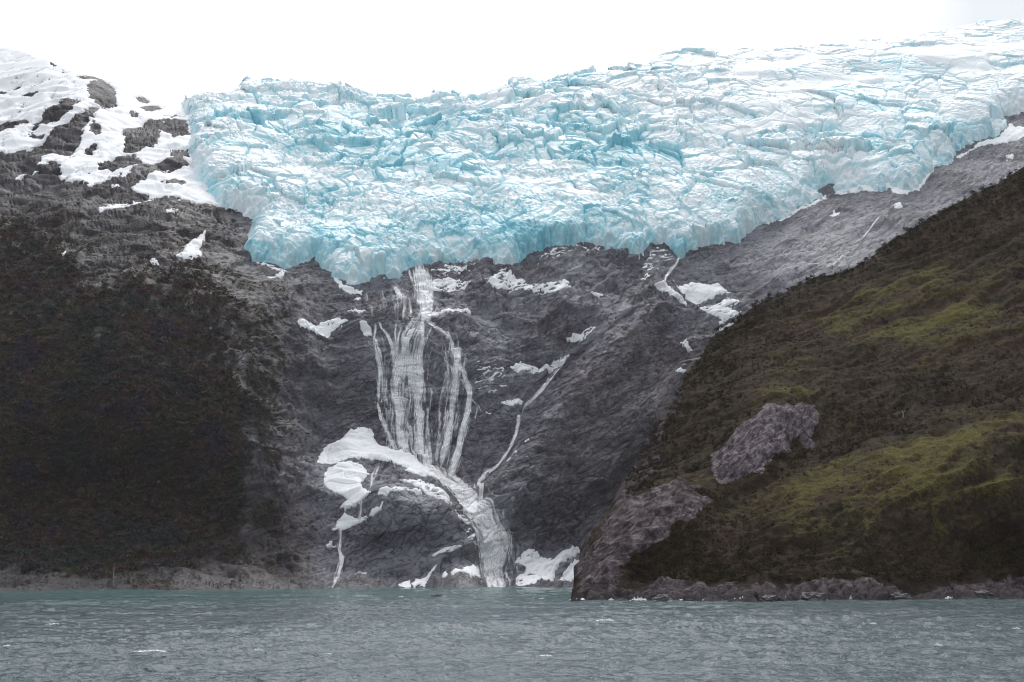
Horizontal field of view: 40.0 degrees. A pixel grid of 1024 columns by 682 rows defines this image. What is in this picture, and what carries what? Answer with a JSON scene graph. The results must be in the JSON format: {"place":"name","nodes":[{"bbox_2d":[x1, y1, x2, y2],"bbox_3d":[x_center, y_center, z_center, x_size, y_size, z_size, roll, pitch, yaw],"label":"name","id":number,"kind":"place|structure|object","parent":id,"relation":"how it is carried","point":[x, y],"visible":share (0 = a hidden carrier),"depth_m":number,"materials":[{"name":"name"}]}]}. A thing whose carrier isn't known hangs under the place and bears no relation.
{"place":"outdoors","nodes":[
{"label":"outdoors","id":0,"kind":"place"},
{"bbox_2d":[0,62,1023,590],"bbox_3d":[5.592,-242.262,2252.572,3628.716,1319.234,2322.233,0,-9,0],"label":"mountain terrain","id":1,"kind":"structure","parent":0,"point":[594,410],"depth_m":1775.03,"materials":[{"name":"grey stone"}]},
{"bbox_2d":[0,48,221,206],"bbox_3d":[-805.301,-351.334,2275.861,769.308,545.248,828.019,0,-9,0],"label":"snowfield","id":2,"kind":"structure","parent":1,"relation":"on","point":[25,69],"depth_m":2240.44,"materials":[{"name":"white snow"}]},
{"bbox_2d":[98,198,155,211],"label":"snow patch","id":3,"kind":"object","parent":1,"relation":"on","point":[103,208],"visible":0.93,"depth_m":1924.90,"materials":[{"name":"white snow"}]},
{"bbox_2d":[150,258,158,264],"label":"snow patch","id":4,"kind":"object","parent":1,"relation":"on","point":[154,261],"visible":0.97,"depth_m":1752.82,"materials":[{"name":"white snow"}]},
{"bbox_2d":[0,199,313,589],"bbox_3d":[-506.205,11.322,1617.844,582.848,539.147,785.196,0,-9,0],"label":"forest","id":5,"kind":"object","parent":1,"relation":"on","point":[165,525],"visible":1,"depth_m":1488.89,"materials":[{"name":"green plant"}]},
{"bbox_2d":[166,208,177,213],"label":"snow patch","id":6,"kind":"object","parent":1,"relation":"on","point":[171,210],"visible":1,"depth_m":1930.97,"materials":[{"name":"white snow"}]},
{"bbox_2d":[176,230,205,259],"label":"snow patch","id":7,"kind":"object","parent":1,"relation":"on","point":[193,247],"visible":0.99,"depth_m":1811.60,"materials":[{"name":"white snow"}]},
{"bbox_2d":[257,262,285,271],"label":"snow patch","id":8,"kind":"object","parent":1,"relation":"on","point":[275,268],"visible":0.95,"depth_m":1881.96,"materials":[{"name":"white snow"}]},
{"bbox_2d":[268,271,283,278],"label":"snow patch","id":9,"kind":"object","parent":1,"relation":"on","point":[280,275],"visible":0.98,"depth_m":1868.20,"materials":[{"name":"white snow"}]},
{"bbox_2d":[297,317,347,337],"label":"snow patch","id":10,"kind":"object","parent":1,"relation":"on","point":[325,329],"visible":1,"depth_m":1801.46,"materials":[{"name":"white snow"}]},
{"bbox_2d":[326,541,336,547],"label":"snow patch","id":11,"kind":"object","parent":1,"relation":"on","point":[329,544],"visible":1,"depth_m":1533.28,"materials":[{"name":"white snow"}]},
{"bbox_2d":[324,461,370,511],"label":"snow patch","id":12,"kind":"object","parent":1,"relation":"on","point":[345,479],"visible":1,"depth_m":1587.20,"materials":[{"name":"white snow"}]},
{"bbox_2d":[334,278,361,294],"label":"snow patch","id":13,"kind":"object","parent":1,"relation":"on","point":[350,290],"visible":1,"depth_m":1879.40,"materials":[{"name":"white snow"}]},
{"bbox_2d":[333,469,377,586],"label":"stream","id":14,"kind":"structure","parent":1,"relation":"on","point":[341,558],"depth_m":1525.46,"materials":[{"name":"white liquid"}]},
{"bbox_2d":[348,309,365,313],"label":"snow patch","id":15,"kind":"object","parent":1,"relation":"on","point":[358,311],"visible":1,"depth_m":1823.44,"materials":[{"name":"white snow"}]},
{"bbox_2d":[332,501,382,530],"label":"snow patch","id":16,"kind":"object","parent":1,"relation":"on","point":[345,521],"visible":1,"depth_m":1545.21,"materials":[{"name":"white snow"}]},
{"bbox_2d":[359,320,371,335],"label":"snow patch","id":17,"kind":"object","parent":1,"relation":"on","point":[365,328],"visible":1,"depth_m":1801.81,"materials":[{"name":"white snow"}]},
{"bbox_2d":[317,427,437,479],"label":"snow patch","id":18,"kind":"object","parent":1,"relation":"on","point":[359,443],"visible":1,"depth_m":1659.42,"materials":[{"name":"white snow"}]},
{"bbox_2d":[378,486,421,495],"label":"snow patch","id":19,"kind":"object","parent":1,"relation":"on","point":[385,490],"visible":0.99,"depth_m":1564.79,"materials":[{"name":"white snow"}]},
{"bbox_2d":[398,580,410,587],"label":"snow patch","id":20,"kind":"object","parent":1,"relation":"on","point":[406,584],"visible":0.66,"depth_m":1475.47,"materials":[{"name":"white snow"}]},
{"bbox_2d":[411,564,436,587],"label":"snow patch","id":21,"kind":"object","parent":1,"relation":"on","point":[422,582],"visible":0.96,"depth_m":1495.28,"materials":[{"name":"white snow"}]},
{"bbox_2d":[400,479,451,504],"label":"snow patch","id":22,"kind":"object","parent":1,"relation":"on","point":[443,495],"visible":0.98,"depth_m":1593.74,"materials":[{"name":"white snow"}]},
{"bbox_2d":[374,265,511,586],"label":"waterfall","id":23,"kind":"structure","parent":1,"relation":"on","point":[492,548],"depth_m":1738.80,"materials":[{"name":"white liquid"}]},
{"bbox_2d":[432,545,461,556],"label":"snow patch","id":24,"kind":"object","parent":1,"relation":"on","point":[449,548],"visible":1,"depth_m":1546.98,"materials":[{"name":"white snow"}]},
{"bbox_2d":[431,277,470,291],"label":"snow patch","id":25,"kind":"object","parent":1,"relation":"on","point":[451,282],"visible":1,"depth_m":1925.73,"materials":[{"name":"white snow"}]},
{"bbox_2d":[431,308,470,315],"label":"snow patch","id":26,"kind":"object","parent":1,"relation":"on","point":[467,310],"visible":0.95,"depth_m":1853.89,"materials":[{"name":"white snow"}]},
{"bbox_2d":[431,259,478,275],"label":"snow patch","id":27,"kind":"object","parent":1,"relation":"on","point":[458,267],"visible":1,"depth_m":1957.24,"materials":[{"name":"white snow"}]},
{"bbox_2d":[451,568,462,574],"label":"snow patch","id":28,"kind":"object","parent":1,"relation":"on","point":[454,571],"visible":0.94,"depth_m":1501.88,"materials":[{"name":"white snow"}]},
{"bbox_2d":[455,510,476,556],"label":"snow patch","id":29,"kind":"object","parent":1,"relation":"on","point":[467,523],"visible":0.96,"depth_m":1578.13,"materials":[{"name":"white snow"}]},
{"bbox_2d":[462,564,479,577],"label":"snow patch","id":30,"kind":"object","parent":1,"relation":"on","point":[472,570],"visible":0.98,"depth_m":1517.00,"materials":[{"name":"white snow"}]},
{"bbox_2d":[475,358,506,392],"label":"snow patch","id":31,"kind":"object","parent":1,"relation":"on","point":[487,371],"visible":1,"depth_m":1804.12,"materials":[{"name":"white snow"}]},
{"bbox_2d":[484,372,501,378],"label":"snow patch","id":32,"kind":"object","parent":1,"relation":"on","point":[494,374],"visible":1,"depth_m":1805.85,"materials":[{"name":"white snow"}]},
{"bbox_2d":[501,398,522,405],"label":"snow patch","id":33,"kind":"object","parent":1,"relation":"on","point":[513,402],"visible":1,"depth_m":1792.39,"materials":[{"name":"white snow"}]},
{"bbox_2d":[474,358,566,502],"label":"stream","id":34,"kind":"structure","parent":1,"relation":"on","point":[481,485],"depth_m":1752.34,"materials":[{"name":"white liquid"}]},
{"bbox_2d":[485,267,570,294],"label":"snow patch","id":35,"kind":"object","parent":1,"relation":"on","point":[494,281],"visible":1,"depth_m":1943.59,"materials":[{"name":"white snow"}]},
{"bbox_2d":[510,355,569,373],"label":"snow patch","id":36,"kind":"object","parent":1,"relation":"on","point":[534,370],"visible":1,"depth_m":1840.54,"materials":[{"name":"white snow"}]},
{"bbox_2d":[515,545,579,585],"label":"snow patch","id":37,"kind":"object","parent":1,"relation":"on","point":[537,565],"visible":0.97,"depth_m":1629.34,"materials":[{"name":"white snow"}]},
{"bbox_2d":[558,559,578,581],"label":"snow patch","id":38,"kind":"object","parent":1,"relation":"on","point":[568,574],"visible":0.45,"depth_m":1632.85,"materials":[{"name":"white snow"}]},
{"bbox_2d":[538,244,599,263],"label":"snow patch","id":39,"kind":"object","parent":1,"relation":"on","point":[552,250],"visible":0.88,"depth_m":2020.08,"materials":[{"name":"white snow"}]},
{"bbox_2d":[566,327,595,341],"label":"snow patch","id":40,"kind":"object","parent":1,"relation":"on","point":[576,337],"visible":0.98,"depth_m":1902.52,"materials":[{"name":"white snow"}]},
{"bbox_2d":[591,291,602,297],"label":"snow patch","id":41,"kind":"object","parent":1,"relation":"on","point":[598,295],"visible":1,"depth_m":1953.81,"materials":[{"name":"white snow"}]},
{"bbox_2d":[181,19,1023,284],"bbox_3d":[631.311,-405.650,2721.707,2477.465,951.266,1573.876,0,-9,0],"label":"glacier","id":42,"kind":"object","parent":1,"relation":"on","point":[681,153],"visible":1,"depth_m":2333.46,"materials":[{"name":"blue ice"}]},
{"bbox_2d":[642,247,673,270],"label":"snow patch","id":43,"kind":"object","parent":1,"relation":"on","point":[663,256],"visible":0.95,"depth_m":2056.26,"materials":[{"name":"white snow"}]},
{"bbox_2d":[654,280,686,305],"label":"snow patch","id":44,"kind":"object","parent":1,"relation":"on","point":[662,286],"visible":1,"depth_m":1978.74,"materials":[{"name":"white snow"}]},
{"bbox_2d":[664,257,679,280],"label":"stream","id":45,"kind":"structure","parent":1,"relation":"on","point":[671,269],"depth_m":2035.76,"materials":[{"name":"white liquid"}]},
{"bbox_2d":[675,367,685,373],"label":"snow patch","id":46,"kind":"object","parent":1,"relation":"on","point":[680,369],"visible":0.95,"depth_m":1874.74,"materials":[{"name":"white snow"}]},
{"bbox_2d":[680,339,691,351],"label":"snow patch","id":47,"kind":"object","parent":1,"relation":"on","point":[687,346],"visible":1,"depth_m":1919.66,"materials":[{"name":"white snow"}]},
{"bbox_2d":[673,280,729,305],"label":"snow patch","id":48,"kind":"object","parent":1,"relation":"on","point":[696,293],"visible":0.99,"depth_m":2009.04,"materials":[{"name":"white snow"}]},
{"bbox_2d":[700,298,738,319],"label":"snow patch","id":49,"kind":"object","parent":1,"relation":"on","point":[715,309],"visible":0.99,"depth_m":1980.87,"materials":[{"name":"white snow"}]},
{"bbox_2d":[719,311,740,330],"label":"snow patch","id":50,"kind":"object","parent":1,"relation":"on","point":[722,322],"visible":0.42,"depth_m":1966.37,"materials":[{"name":"white snow"}]},
{"bbox_2d":[778,195,826,220],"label":"snow patch","id":51,"kind":"object","parent":1,"relation":"on","point":[809,205],"visible":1,"depth_m":2259.04,"materials":[{"name":"white snow"}]},
{"bbox_2d":[830,210,839,216],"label":"snow patch","id":52,"kind":"object","parent":1,"relation":"on","point":[834,214],"visible":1,"depth_m":2247.47,"materials":[{"name":"white snow"}]},
{"bbox_2d":[836,182,890,194],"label":"snow patch","id":53,"kind":"object","parent":1,"relation":"on","point":[854,190],"visible":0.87,"depth_m":2317.27,"materials":[{"name":"white snow"}]},
{"bbox_2d":[894,202,902,208],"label":"snow patch","id":54,"kind":"object","parent":1,"relation":"on","point":[898,205],"visible":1,"depth_m":2254.22,"materials":[{"name":"white snow"}]},
{"bbox_2d":[889,170,933,194],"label":"snow patch","id":55,"kind":"object","parent":1,"relation":"on","point":[897,190],"visible":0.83,"depth_m":2310.75,"materials":[{"name":"white snow"}]},
{"bbox_2d":[956,123,1023,157],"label":"snow patch","id":56,"kind":"object","parent":1,"relation":"on","point":[1011,132],"visible":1,"depth_m":2521.69,"materials":[{"name":"white snow"}]},
{"bbox_2d":[0,587,1023,681],"bbox_3d":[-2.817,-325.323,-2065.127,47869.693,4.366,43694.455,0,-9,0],"label":"water","id":57,"kind":"structure","parent":0,"point":[473,634],"depth_m":333.61,"materials":[{"name":"grey liquid"}]},
{"bbox_2d":[134,649,165,651],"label":"whitecap","id":58,"kind":"object","parent":57,"relation":"on","point":[151,650],"visible":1,"depth_m":273.26,"materials":[{"name":"liquid"}]},
{"bbox_2d":[430,594,443,596],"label":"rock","id":59,"kind":"object","parent":57,"relation":"in","point":[437,595],"visible":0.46,"depth_m":897.89,"materials":[{"name":"grey stone"}]},
{"bbox_2d":[0,0,1023,101],"label":"sky","id":60,"kind":"structure","parent":0,"point":[163,50],"materials":[{"name":"white"}]},
{"bbox_2d":[571,167,1023,603],"bbox_3d":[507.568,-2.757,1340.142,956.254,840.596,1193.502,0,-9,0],"label":"hill","id":61,"kind":"structure","parent":0,"point":[622,530],"depth_m":1038.42,"materials":[{"name":"green plant"}]},
{"bbox_2d":[652,594,673,599],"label":"boulder","id":62,"kind":"object","parent":61,"relation":"on","point":[662,596],"visible":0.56,"depth_m":784.37,"materials":[{"name":"grey stone"}]},
{"bbox_2d":[759,595,780,601],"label":"boulder","id":63,"kind":"object","parent":61,"relation":"on","point":[770,598],"visible":0.63,"depth_m":774.41,"materials":[{"name":"grey stone"}]},
{"bbox_2d":[800,592,826,600],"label":"boulder","id":64,"kind":"object","parent":61,"relation":"on","point":[815,596],"visible":0.53,"depth_m":800.28,"materials":[{"name":"grey stone"}]},
{"bbox_2d":[624,166,1023,582],"bbox_3d":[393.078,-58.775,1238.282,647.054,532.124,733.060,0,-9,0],"label":"shrubland","id":65,"kind":"structure","parent":61,"relation":"on","point":[757,567],"depth_m":1083.28,"materials":[{"name":"green plant"}]},
{"bbox_2d":[890,592,912,599],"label":"boulder","id":66,"kind":"object","parent":61,"relation":"on","point":[899,595],"visible":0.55,"depth_m":811.77,"materials":[{"name":"grey stone"}]},
{"bbox_2d":[974,589,993,597],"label":"boulder","id":67,"kind":"object","parent":61,"relation":"on","point":[980,593],"visible":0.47,"depth_m":865.30,"materials":[{"name":"grey stone"}]}
]}

